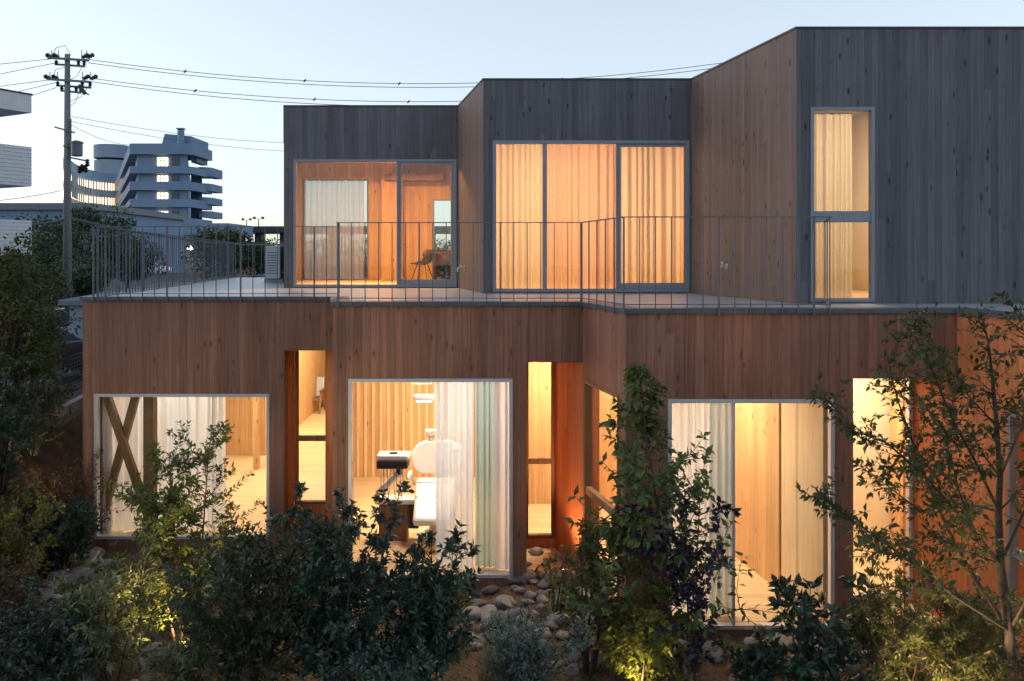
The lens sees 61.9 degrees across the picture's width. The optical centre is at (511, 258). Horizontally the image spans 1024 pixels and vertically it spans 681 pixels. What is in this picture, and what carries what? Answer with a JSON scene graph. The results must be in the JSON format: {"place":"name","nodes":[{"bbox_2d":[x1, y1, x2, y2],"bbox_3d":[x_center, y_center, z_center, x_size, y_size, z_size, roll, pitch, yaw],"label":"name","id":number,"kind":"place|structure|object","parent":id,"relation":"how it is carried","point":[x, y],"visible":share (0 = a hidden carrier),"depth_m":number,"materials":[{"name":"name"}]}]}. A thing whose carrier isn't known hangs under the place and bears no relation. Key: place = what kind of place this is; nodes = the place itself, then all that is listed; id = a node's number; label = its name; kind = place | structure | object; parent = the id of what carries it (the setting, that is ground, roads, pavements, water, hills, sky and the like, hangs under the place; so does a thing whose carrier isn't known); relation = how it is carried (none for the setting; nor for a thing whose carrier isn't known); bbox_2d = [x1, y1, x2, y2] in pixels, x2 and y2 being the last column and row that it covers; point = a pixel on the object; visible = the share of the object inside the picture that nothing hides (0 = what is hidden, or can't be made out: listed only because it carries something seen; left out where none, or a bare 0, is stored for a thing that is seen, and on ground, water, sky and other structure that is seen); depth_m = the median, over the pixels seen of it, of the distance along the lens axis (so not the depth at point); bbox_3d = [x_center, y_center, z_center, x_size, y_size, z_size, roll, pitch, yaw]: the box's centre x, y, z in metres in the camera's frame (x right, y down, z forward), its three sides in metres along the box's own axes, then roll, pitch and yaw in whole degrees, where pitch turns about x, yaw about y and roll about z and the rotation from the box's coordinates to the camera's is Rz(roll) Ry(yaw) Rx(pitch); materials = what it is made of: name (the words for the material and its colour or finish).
{"place":"outdoors","nodes":[
{"label":"outdoors","id":0,"kind":"place"},
{"bbox_2d":[7,276,364,395],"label":"parking lot","id":1,"kind":"structure","parent":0,"point":[80,377],"depth_m":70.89,"materials":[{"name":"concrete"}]},
{"bbox_2d":[3,325,82,374],"bbox_3d":[-11.604,2.211,20.188,1.744,1.502,4.225,0,0,20],"label":"parked car","id":2,"kind":"object","parent":1,"relation":"on","point":[73,345],"visible":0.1,"depth_m":20.55,"materials":[{"name":"paint"}]},
{"bbox_2d":[46,308,69,331],"bbox_3d":[-13.602,2.190,24.488,1.744,1.502,4.225,0,0,10],"label":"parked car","id":3,"kind":"object","parent":1,"relation":"on","point":[67,318],"visible":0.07,"depth_m":24.57,"materials":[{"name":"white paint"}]},
{"bbox_2d":[312,377,324,413],"bbox_3d":[-5.850,3.964,24.682,0.800,0.956,0.803,0,0,0],"label":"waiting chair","id":4,"kind":"object","parent":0,"point":[320,394],"visible":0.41,"depth_m":24.87,"materials":[{"name":"wood"}]},
{"bbox_2d":[0,261,1017,680],"bbox_3d":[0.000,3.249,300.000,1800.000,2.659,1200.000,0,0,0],"label":"ground","id":5,"kind":"structure","parent":0,"point":[54,453],"depth_m":11.24,"materials":[{"name":"soil"}]},
{"bbox_2d":[0,88,32,255],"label":"apartment house","id":6,"kind":"structure","parent":5,"relation":"on","point":[15,165],"depth_m":29.52,"materials":[{"name":"concrete"}]},
{"bbox_2d":[0,308,58,414],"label":"garden tree","id":7,"kind":"object","parent":5,"relation":"on","point":[42,352],"visible":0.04,"depth_m":15.16,"materials":[{"name":"green plant"}]},
{"bbox_2d":[0,478,66,596],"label":"shrub","id":8,"kind":"object","parent":5,"relation":"on","point":[8,515],"visible":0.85,"depth_m":11.12,"materials":[{"name":"green plant"}]},
{"bbox_2d":[0,542,69,672],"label":"shrub","id":9,"kind":"object","parent":5,"relation":"on","point":[21,572],"visible":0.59,"depth_m":9.37,"materials":[{"name":"green plant"}]},
{"bbox_2d":[0,367,73,494],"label":"shrub","id":10,"kind":"object","parent":5,"relation":"on","point":[13,423],"visible":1,"depth_m":12.66,"materials":[{"name":"green plant"}]},
{"bbox_2d":[0,227,75,462],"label":"garden tree","id":11,"kind":"object","parent":5,"relation":"on","point":[18,358],"visible":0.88,"depth_m":13.56,"materials":[{"name":"green plant"}]},
{"bbox_2d":[0,370,76,455],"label":"shrub","id":12,"kind":"object","parent":5,"relation":"on","point":[49,405],"visible":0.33,"depth_m":14.23,"materials":[{"name":"green plant"}]},
{"bbox_2d":[0,246,78,311],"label":"roadside tree","id":13,"kind":"object","parent":5,"relation":"on","point":[55,298],"visible":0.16,"depth_m":30.27,"materials":[{"name":"green plant"}]},
{"bbox_2d":[0,352,82,451],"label":"fence","id":14,"kind":"object","parent":5,"relation":"on","point":[76,403],"visible":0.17,"depth_m":16.51,"materials":[{"name":"metal"}]},
{"bbox_2d":[1,251,82,400],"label":"garden tree","id":15,"kind":"object","parent":5,"relation":"on","point":[50,328],"visible":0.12,"depth_m":16.25,"materials":[{"name":"green plant"}]},
{"bbox_2d":[35,588,54,602],"bbox_3d":[-6.195,4.486,11.324,0.237,0.134,0.260,-16,27,-20],"label":"stone","id":16,"kind":"object","parent":5,"relation":"on","point":[48,595],"visible":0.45,"depth_m":11.29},
{"bbox_2d":[1,210,95,303],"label":"roadside tree","id":17,"kind":"object","parent":5,"relation":"on","point":[56,241],"visible":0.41,"depth_m":45.55,"materials":[{"name":"green plant"}]},
{"bbox_2d":[0,576,114,680],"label":"shrub","id":18,"kind":"object","parent":5,"relation":"on","point":[45,657],"visible":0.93,"depth_m":8.57,"materials":[{"name":"green plant"}]},
{"bbox_2d":[10,488,111,571],"bbox_3d":[-6.529,3.962,12.227,1.278,1.270,1.708,0,0,0],"label":"shrub","id":19,"kind":"object","parent":5,"relation":"on","point":[65,536],"visible":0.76,"depth_m":12.19,"materials":[{"name":"green plant"}]},
{"bbox_2d":[2,449,125,530],"bbox_3d":[-6.749,3.768,12.770,1.736,1.655,1.415,0,0,-32],"label":"shrub","id":20,"kind":"object","parent":5,"relation":"on","point":[59,493],"visible":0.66,"depth_m":12.80,"materials":[{"name":"green plant"}]},
{"bbox_2d":[43,45,97,313],"bbox_3d":[-19.627,-3.119,37.918,2.424,12.670,0.576,0,0,0],"label":"utility pole","id":21,"kind":"object","parent":5,"relation":"on","point":[74,148],"visible":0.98,"depth_m":37.88,"materials":[{"name":"concrete"}]},
{"bbox_2d":[71,218,283,245],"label":"power line","id":22,"kind":"object","parent":21,"relation":"attached to","point":[165,236],"visible":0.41,"depth_m":44.19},
{"bbox_2d":[90,81,335,104],"bbox_3d":[-1.185,-8.087,39.000,35.234,2.412,0.028,0,0,-3],"label":"power line","id":23,"kind":"object","parent":21,"relation":"attached to","point":[213,96],"visible":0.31,"depth_m":38.30,"materials":[{"name":"rubber"}]},
{"bbox_2d":[95,78,460,102],"bbox_3d":[-1.185,-8.265,39.000,35.234,2.458,0.048,0,0,-3],"label":"power line","id":24,"kind":"object","parent":21,"relation":"attached to","point":[195,90],"visible":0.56,"depth_m":38.51,"materials":[{"name":"plastic"}]},
{"bbox_2d":[89,59,719,84],"bbox_3d":[-1.242,-9.075,39.000,35.347,2.438,0.048,0,0,-3],"label":"power line","id":25,"kind":"object","parent":21,"relation":"attached to","point":[379,83],"visible":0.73,"depth_m":38.67,"materials":[{"name":"plastic"}]},
{"bbox_2d":[66,571,85,586],"bbox_3d":[-6.109,4.495,11.896,0.258,0.140,0.290,19,23,1],"label":"stone","id":26,"kind":"object","parent":5,"relation":"on","point":[76,575],"visible":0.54,"depth_m":11.89,"materials":[{"name":"stone"}]},
{"bbox_2d":[42,258,121,307],"bbox_3d":[-20.410,1.536,39.950,3.968,3.142,3.819,0,0,0],"label":"roadside tree","id":27,"kind":"object","parent":5,"relation":"on","point":[83,279],"visible":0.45,"depth_m":39.58,"materials":[{"name":"green plant"}]},
{"bbox_2d":[78,555,97,565],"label":"stone","id":28,"kind":"object","parent":5,"relation":"on","point":[95,561],"visible":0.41,"depth_m":12.51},
{"bbox_2d":[0,203,187,272],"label":"warehouse","id":29,"kind":"structure","parent":5,"relation":"on","point":[149,218],"depth_m":97.26,"materials":[{"name":"metal"}]},
{"bbox_2d":[50,204,148,291],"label":"roadside tree","id":30,"kind":"object","parent":5,"relation":"on","point":[78,214],"visible":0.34,"depth_m":61.26,"materials":[{"name":"green plant"}]},
{"bbox_2d":[48,522,172,680],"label":"shrub","id":31,"kind":"object","parent":5,"relation":"on","point":[104,642],"visible":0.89,"depth_m":8.81,"materials":[{"name":"green plant"}]},
{"bbox_2d":[80,227,165,287],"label":"roadside tree","id":32,"kind":"object","parent":5,"relation":"on","point":[89,247],"visible":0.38,"depth_m":57.09,"materials":[{"name":"green plant"}]},
{"bbox_2d":[58,282,188,339],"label":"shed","id":33,"kind":"structure","parent":5,"relation":"on","point":[76,303],"depth_m":23.10,"materials":[{"name":"metal"}]},
{"bbox_2d":[61,128,222,222],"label":"office block","id":34,"kind":"structure","parent":5,"relation":"on","point":[151,176],"depth_m":176.00,"materials":[{"name":"concrete"}]},
{"bbox_2d":[68,419,261,645],"bbox_3d":[-3.837,3.154,9.447,1.980,2.748,1.981,0,0,0],"label":"young tree","id":35,"kind":"object","parent":5,"relation":"on","point":[174,505],"visible":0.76,"depth_m":9.49,"materials":[{"name":"green plant"}]},
{"bbox_2d":[136,621,228,680],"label":"shrub","id":36,"kind":"object","parent":5,"relation":"on","point":[186,670],"visible":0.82,"depth_m":8.38,"materials":[{"name":"green plant"}]},
{"bbox_2d":[183,223,251,268],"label":"building","id":37,"kind":"structure","parent":5,"relation":"on","point":[186,231],"depth_m":150.00,"materials":[{"name":"concrete"}]},
{"bbox_2d":[181,225,283,279],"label":"roadside tree","id":38,"kind":"object","parent":5,"relation":"on","point":[232,238],"visible":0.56,"depth_m":59.18,"materials":[{"name":"green plant"}]},
{"bbox_2d":[124,499,371,680],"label":"shrub","id":39,"kind":"object","parent":5,"relation":"on","point":[241,623],"visible":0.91,"depth_m":8.41,"materials":[{"name":"green plant"}]},
{"bbox_2d":[236,237,271,276],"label":"roadside tree","id":40,"kind":"object","parent":5,"relation":"on","point":[256,268],"visible":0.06,"depth_m":64.80,"materials":[{"name":"green plant"}]},
{"bbox_2d":[271,480,415,680],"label":"shrub","id":41,"kind":"object","parent":5,"relation":"on","point":[345,569],"visible":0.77,"depth_m":8.41,"materials":[{"name":"green plant"}]},
{"bbox_2d":[253,226,450,247],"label":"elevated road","id":42,"kind":"structure","parent":5,"relation":"on","point":[259,232],"depth_m":190.00,"materials":[{"name":"concrete"}]},
{"bbox_2d":[312,600,461,680],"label":"shrub","id":43,"kind":"object","parent":5,"relation":"on","point":[362,663],"visible":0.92,"depth_m":7.90,"materials":[{"name":"green plant"}]},
{"bbox_2d":[353,519,485,680],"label":"shrub","id":44,"kind":"object","parent":5,"relation":"on","point":[427,600],"visible":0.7,"depth_m":8.51,"materials":[{"name":"green plant"}]},
{"bbox_2d":[434,238,450,276],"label":"roadside tree","id":45,"kind":"object","parent":5,"relation":"on","point":[443,267],"visible":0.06,"depth_m":74.75,"materials":[{"name":"green plant"}]},
{"bbox_2d":[464,606,480,620],"bbox_3d":[-0.485,4.508,10.764,0.214,0.221,0.316,0,0,42],"label":"stone","id":46,"kind":"object","parent":5,"relation":"on","point":[475,612],"visible":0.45,"depth_m":10.68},
{"bbox_2d":[3,488,971,680],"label":"weeds","id":47,"kind":"object","parent":5,"relation":"on","point":[601,666],"visible":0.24,"depth_m":9.95,"materials":[{"name":"green plant"}]},
{"bbox_2d":[481,585,499,594],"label":"stone","id":48,"kind":"object","parent":5,"relation":"on","point":[490,590],"visible":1,"depth_m":11.47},
{"bbox_2d":[451,639,541,680],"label":"grass tuft","id":49,"kind":"object","parent":5,"relation":"on","point":[487,676],"visible":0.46,"depth_m":8.97,"materials":[{"name":"plant"}]},
{"bbox_2d":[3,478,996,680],"bbox_3d":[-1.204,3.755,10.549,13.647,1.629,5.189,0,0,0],"label":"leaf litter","id":50,"kind":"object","parent":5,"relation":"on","point":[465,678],"visible":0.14,"depth_m":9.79,"materials":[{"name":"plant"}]},
{"bbox_2d":[494,595,512,610],"bbox_3d":[-0.096,4.462,11.014,0.248,0.199,0.285,1,-11,-24],"label":"stone","id":51,"kind":"object","parent":5,"relation":"on","point":[504,603],"visible":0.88,"depth_m":10.96,"materials":[{"name":"stone"}]},
{"bbox_2d":[522,568,536,581],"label":"stone","id":52,"kind":"object","parent":5,"relation":"on","point":[529,574],"visible":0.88,"depth_m":11.80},
{"bbox_2d":[464,596,595,680],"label":"shrub","id":53,"kind":"object","parent":5,"relation":"on","point":[511,648],"visible":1,"depth_m":8.56,"materials":[{"name":"green plant"}]},
{"bbox_2d":[80,26,1023,679],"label":"clinic building","id":54,"kind":"structure","parent":5,"relation":"on","point":[936,164],"depth_m":11.90,"materials":[{"name":"brown wood"}]},
{"bbox_2d":[102,399,111,533],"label":"curtain","id":55,"kind":"object","parent":54,"relation":"hanging from","point":[107,443],"visible":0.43,"depth_m":13.65,"materials":[{"name":"fabric"}]},
{"bbox_2d":[96,227,233,295],"bbox_3d":[-7.640,0.095,20.125,0.042,1.181,13.552,0,0,-9],"label":"side railing","id":56,"kind":"object","parent":54,"relation":"on","point":[231,260],"visible":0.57,"depth_m":17.37,"materials":[{"name":"metal"}]},
{"bbox_2d":[111,397,225,531],"bbox_3d":[-5.600,2.974,13.857,1.881,2.892,0.148,0,0,0],"label":"curtain","id":57,"kind":"object","parent":54,"relation":"hanging from","point":[201,414],"visible":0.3,"depth_m":13.86,"materials":[{"name":"fabric"}]},
{"bbox_2d":[94,394,269,538],"bbox_3d":[-5.146,3.247,13.339,2.734,2.262,0.102,0,0,0],"label":"window","id":58,"kind":"structure","parent":54,"relation":"in","point":[97,535],"depth_m":13.29,"materials":[{"name":"metal"}]},
{"bbox_2d":[264,246,283,281],"bbox_3d":[-5.984,-0.091,21.898,0.564,1.398,0.845,0,0,0],"label":"outdoor unit","id":59,"kind":"object","parent":54,"relation":"on","point":[271,263],"visible":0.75,"depth_m":21.48,"materials":[{"name":"metal"}]},
{"bbox_2d":[235,242,366,277],"bbox_3d":[-6.350,0.095,26.830,4.719,1.181,0.042,0,0,0],"label":"back railing","id":60,"kind":"object","parent":54,"relation":"on","point":[248,275],"visible":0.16,"depth_m":26.82,"materials":[{"name":"metal"}]},
{"bbox_2d":[295,351,324,503],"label":"window","id":61,"kind":"structure","parent":54,"relation":"in","point":[298,437],"depth_m":13.94,"materials":[{"name":"grey metal"}]},
{"bbox_2d":[304,178,364,278],"bbox_3d":[-4.753,-0.791,22.853,1.645,2.702,0.109,0,0,0],"label":"curtain","id":62,"kind":"object","parent":54,"relation":"hanging from","point":[330,201],"visible":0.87,"depth_m":22.85,"materials":[{"name":"fabric"}]},
{"bbox_2d":[303,179,368,278],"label":"window","id":63,"kind":"structure","parent":54,"relation":"in","point":[367,180],"depth_m":22.99,"materials":[{"name":"grey metal"}]},
{"bbox_2d":[293,159,456,286],"bbox_3d":[-2.792,-0.715,17.439,3.331,2.606,0.102,0,0,0],"label":"window","id":64,"kind":"structure","parent":54,"relation":"in","point":[452,282],"depth_m":17.39,"materials":[{"name":"grey metal"}]},
{"bbox_2d":[375,451,418,540],"bbox_3d":[-1.807,3.725,13.400,0.717,1.422,0.520,0,0,0],"label":"instrument unit","id":65,"kind":"object","parent":54,"relation":"on","point":[398,461],"visible":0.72,"depth_m":13.37,"materials":[{"name":"white plastic"}]},
{"bbox_2d":[406,429,435,540],"bbox_3d":[-1.205,3.619,13.439,0.894,1.635,1.241,0,0,0],"label":"dental chair","id":66,"kind":"object","parent":54,"relation":"on","point":[423,457],"visible":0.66,"depth_m":13.58,"materials":[{"name":"white leather"}]},
{"bbox_2d":[410,249,433,277],"bbox_3d":[-2.195,0.186,21.191,0.550,0.803,0.578,0,0,15],"label":"shell chair","id":67,"kind":"object","parent":54,"relation":"on","point":[427,257],"visible":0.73,"depth_m":21.01,"materials":[{"name":"plastic"}]},
{"bbox_2d":[412,382,434,401],"bbox_3d":[-1.412,1.771,13.928,0.474,1.124,0.217,0,0,0],"label":"dental lamp","id":68,"kind":"object","parent":54,"relation":"hanging from","point":[423,397],"visible":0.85,"depth_m":13.84,"materials":[{"name":"white plastic"}]},
{"bbox_2d":[348,378,512,577],"bbox_3d":[-1.127,3.044,11.839,2.273,2.757,0.102,0,0,0],"label":"window","id":69,"kind":"structure","parent":54,"relation":"in","point":[350,381],"depth_m":11.79,"materials":[{"name":"metal"}]},
{"bbox_2d":[431,252,450,278],"bbox_3d":[-1.534,0.217,21.300,0.900,0.736,0.800,0,0,0],"label":"dining table","id":70,"kind":"object","parent":54,"relation":"on","point":[435,262],"visible":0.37,"depth_m":20.95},
{"bbox_2d":[434,250,450,278],"bbox_3d":[-1.809,0.186,22.315,0.582,0.803,0.580,0,0,0],"label":"shell chair","id":71,"kind":"object","parent":54,"relation":"on","point":[441,259],"visible":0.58,"depth_m":22.49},
{"bbox_2d":[435,382,472,568],"bbox_3d":[-0.820,2.899,12.147,0.571,3.042,0.131,0,0,0],"label":"curtain","id":72,"kind":"object","parent":54,"relation":"hanging from","point":[454,448],"visible":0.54,"depth_m":12.15,"materials":[{"name":"fabric"}]},
{"bbox_2d":[92,216,831,315],"bbox_3d":[-1.276,0.095,11.857,10.840,1.181,2.014,0,0,15],"label":"terrace railing","id":73,"kind":"object","parent":54,"relation":"on","point":[581,298],"visible":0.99,"depth_m":11.73,"materials":[{"name":"metal"}]},
{"bbox_2d":[475,382,493,567],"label":"curtain","id":74,"kind":"object","parent":54,"relation":"hanging from","point":[484,465],"visible":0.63,"depth_m":12.23,"materials":[{"name":"fabric"}]},
{"bbox_2d":[494,382,508,569],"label":"curtain","id":75,"kind":"object","parent":54,"relation":"hanging from","point":[501,475],"visible":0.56,"depth_m":12.12,"materials":[{"name":"fabric"}]},
{"bbox_2d":[496,144,542,288],"bbox_3d":[0.160,-0.781,15.217,0.920,2.722,0.119,0,0,0],"label":"curtain","id":76,"kind":"object","parent":54,"relation":"hanging from","point":[519,182],"visible":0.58,"depth_m":15.22,"materials":[{"name":"fabric"}]},
{"bbox_2d":[526,362,553,537],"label":"window","id":77,"kind":"structure","parent":54,"relation":"in","point":[529,460],"depth_m":13.09,"materials":[{"name":"brown wood"}]},
{"bbox_2d":[547,144,615,288],"bbox_3d":[1.221,-0.781,15.165,1.283,2.722,0.155,0,0,0],"label":"curtain","id":78,"kind":"object","parent":54,"relation":"hanging from","point":[581,182],"visible":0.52,"depth_m":15.16,"materials":[{"name":"fabric"}]},
{"bbox_2d":[493,140,689,291],"bbox_3d":[1.372,-0.728,14.839,3.411,2.631,0.102,0,0,0],"label":"window","id":79,"kind":"structure","parent":54,"relation":"in","point":[629,287],"depth_m":14.79,"materials":[{"name":"grey metal"}]},
{"bbox_2d":[584,380,618,614],"bbox_3d":[1.188,3.045,11.089,0.102,2.746,1.352,0,0,-13],"label":"window","id":80,"kind":"structure","parent":54,"relation":"in","point":[590,493],"depth_m":11.70,"materials":[{"name":"brown wood"}]},
{"bbox_2d":[621,147,680,282],"bbox_3d":[2.431,-0.781,15.240,1.181,2.722,0.137,0,0,0],"label":"curtain","id":81,"kind":"object","parent":54,"relation":"hanging from","point":[650,181],"visible":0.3,"depth_m":15.24,"materials":[{"name":"fabric"}]},
{"bbox_2d":[672,403,708,617],"bbox_3d":[2.184,2.899,10.547,0.528,3.042,0.138,0,0,0],"label":"curtain","id":82,"kind":"object","parent":54,"relation":"hanging from","point":[690,421],"visible":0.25,"depth_m":10.55,"materials":[{"name":"fabric"}]},
{"bbox_2d":[709,403,730,614],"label":"curtain","id":83,"kind":"object","parent":54,"relation":"hanging from","point":[720,440],"visible":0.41,"depth_m":10.61,"materials":[{"name":"fabric"}]},
{"bbox_2d":[668,399,834,629],"bbox_3d":[2.858,3.060,10.239,1.992,2.750,0.102,0,0,0],"label":"window","id":84,"kind":"structure","parent":54,"relation":"in","point":[732,625],"depth_m":10.19,"materials":[{"name":"metal"}]},
{"bbox_2d":[814,112,851,297],"bbox_3d":[4.375,-0.721,11.848,0.690,2.602,0.115,0,0,0],"label":"curtain","id":85,"kind":"object","parent":54,"relation":"hanging from","point":[832,161],"visible":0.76,"depth_m":11.85,"materials":[{"name":"fabric"}]},
{"bbox_2d":[810,107,874,301],"bbox_3d":[4.455,-0.725,11.539,0.866,2.626,0.102,0,0,0],"label":"window","id":86,"kind":"structure","parent":54,"relation":"in","point":[868,216],"depth_m":11.49,"materials":[{"name":"grey metal"}]},
{"bbox_2d":[853,379,912,599],"bbox_3d":[4.623,2.920,11.039,1.081,2.956,0.102,0,0,0],"label":"window","id":87,"kind":"structure","parent":54,"relation":"in","point":[909,524],"depth_m":10.99,"materials":[{"name":"metal"}]},
{"bbox_2d":[1007,411,1023,658],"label":"window","id":88,"kind":"structure","parent":54,"relation":"in","point":[1012,560],"depth_m":9.31,"materials":[{"name":"grey metal"}]},
{"bbox_2d":[542,543,577,611],"bbox_3d":[0.607,4.106,10.870,0.497,0.884,0.566,0,0,0],"label":"shrub","id":89,"kind":"object","parent":5,"relation":"on","point":[558,604],"visible":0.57,"depth_m":10.89,"materials":[{"name":"green plant"}]},
{"bbox_2d":[550,612,569,624],"bbox_3d":[0.596,4.432,10.504,0.274,0.146,0.257,-2,-13,-6],"label":"stone","id":90,"kind":"object","parent":5,"relation":"on","point":[556,618],"visible":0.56,"depth_m":10.43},
{"bbox_2d":[565,663,580,674],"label":"stone","id":91,"kind":"object","parent":5,"relation":"on","point":[576,667],"visible":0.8,"depth_m":9.30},
{"bbox_2d":[546,503,636,679],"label":"shrub","id":92,"kind":"object","parent":5,"relation":"on","point":[584,542],"visible":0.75,"depth_m":9.12,"materials":[{"name":"green plant"}]},
{"bbox_2d":[591,576,694,680],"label":"shrub","id":93,"kind":"object","parent":5,"relation":"on","point":[651,657],"visible":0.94,"depth_m":8.59,"materials":[{"name":"green plant"}]},
{"bbox_2d":[550,362,794,680],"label":"sapling","id":94,"kind":"object","parent":5,"relation":"on","point":[646,496],"visible":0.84,"depth_m":8.99,"materials":[{"name":"green plant"}]},
{"bbox_2d":[610,484,741,680],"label":"shrub","id":95,"kind":"object","parent":5,"relation":"on","point":[687,590],"visible":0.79,"depth_m":8.75,"materials":[{"name":"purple plant"}]},
{"bbox_2d":[699,641,718,659],"bbox_3d":[2.218,4.452,9.677,0.269,0.146,0.304,-20,11,-24],"label":"stone","id":96,"kind":"object","parent":5,"relation":"on","point":[706,646],"visible":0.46,"depth_m":9.61,"materials":[{"name":"stone"}]},
{"bbox_2d":[705,647,722,662],"bbox_3d":[2.264,4.462,9.600,0.253,0.144,0.270,-10,13,38],"label":"stone","id":97,"kind":"object","parent":5,"relation":"on","point":[718,653],"visible":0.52,"depth_m":9.52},
{"bbox_2d":[720,632,780,680],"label":"shrub","id":98,"kind":"object","parent":5,"relation":"on","point":[751,668],"visible":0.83,"depth_m":8.80,"materials":[{"name":"green plant"}]},
{"bbox_2d":[752,566,879,680],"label":"shrub","id":99,"kind":"object","parent":5,"relation":"on","point":[807,662],"visible":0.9,"depth_m":8.56,"materials":[{"name":"green plant"}]},
{"bbox_2d":[836,656,860,673],"bbox_3d":[3.719,4.488,9.404,0.271,0.211,0.242,0,0,-9],"label":"stone","id":100,"kind":"object","parent":5,"relation":"on","point":[855,668],"visible":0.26,"depth_m":9.30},
{"bbox_2d":[829,557,985,680],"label":"shrub","id":101,"kind":"object","parent":5,"relation":"on","point":[907,654],"visible":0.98,"depth_m":8.12,"materials":[{"name":"green plant"}]},
{"bbox_2d":[795,290,1023,680],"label":"garden tree","id":102,"kind":"object","parent":5,"relation":"on","point":[940,501],"visible":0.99,"depth_m":7.68,"materials":[{"name":"green plant"}]},
{"bbox_2d":[891,575,1023,680],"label":"shrub","id":103,"kind":"object","parent":5,"relation":"on","point":[985,647],"visible":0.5,"depth_m":8.05,"materials":[{"name":"green plant"}]},
{"bbox_2d":[0,0,1023,259],"label":"sky","id":104,"kind":"structure","parent":0,"point":[367,42],"materials":[{"name":"blue"}]},
{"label":"utility pole","id":105,"kind":"object","parent":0,"visible":0},
{"bbox_2d":[91,63,709,87],"bbox_3d":[-1.242,-8.922,39.000,35.347,2.343,0.028,0,0,-3],"label":"power line","id":106,"kind":"object","parent":105,"relation":"attached to","point":[350,86],"visible":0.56,"depth_m":38.59,"materials":[{"name":"rubber"}]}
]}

